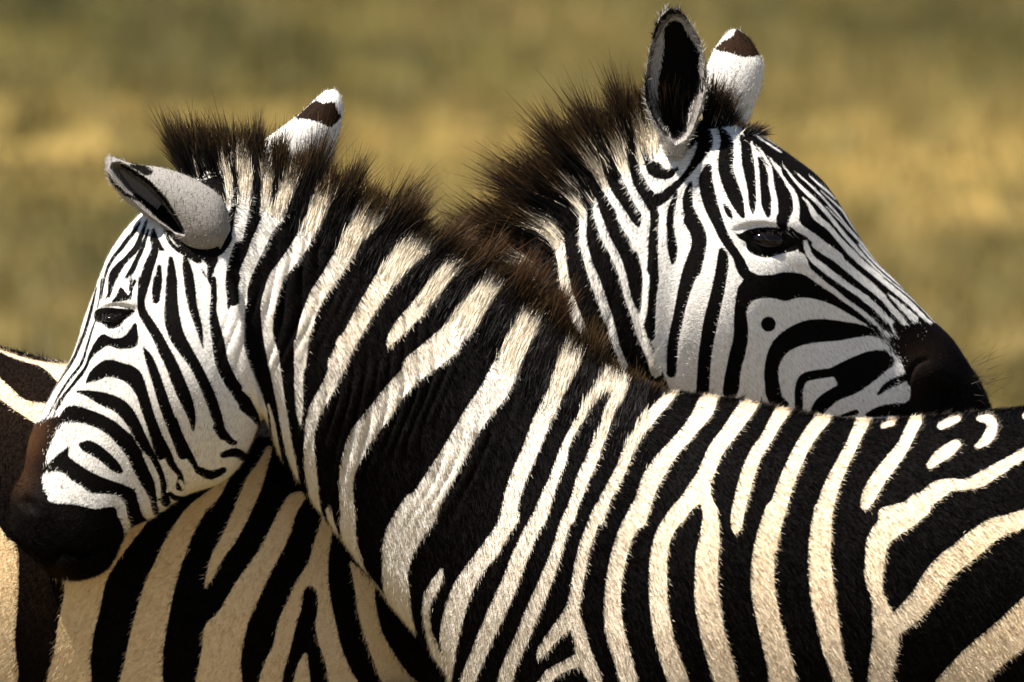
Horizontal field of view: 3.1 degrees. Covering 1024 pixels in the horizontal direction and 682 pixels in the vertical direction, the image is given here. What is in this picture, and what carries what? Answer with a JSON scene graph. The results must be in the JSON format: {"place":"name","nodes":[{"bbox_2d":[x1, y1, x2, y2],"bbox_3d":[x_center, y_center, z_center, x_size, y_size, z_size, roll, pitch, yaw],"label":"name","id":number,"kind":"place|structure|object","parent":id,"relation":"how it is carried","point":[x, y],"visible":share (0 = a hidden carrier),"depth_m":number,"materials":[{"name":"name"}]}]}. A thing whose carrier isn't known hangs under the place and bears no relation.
{"place":"outdoors","nodes":[
{"label":"outdoors","id":0,"kind":"place"},
{"bbox_2d":[0,0,1023,408],"bbox_3d":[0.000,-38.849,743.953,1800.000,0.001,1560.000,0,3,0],"label":"ground","id":1,"kind":"structure","parent":0,"point":[92,136],"depth_m":62.26,"materials":[{"name":"plant"}]},
{"bbox_2d":[0,2,1016,681],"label":"zebra","id":2,"kind":"object","parent":1,"relation":"on","point":[720,248],"visible":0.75,"depth_m":25.24,"materials":[{"name":"fur"}]},
{"bbox_2d":[5,88,1023,681],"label":"zebra","id":3,"kind":"object","parent":1,"relation":"on","point":[493,470],"visible":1,"depth_m":24.90,"materials":[{"name":"fur"}]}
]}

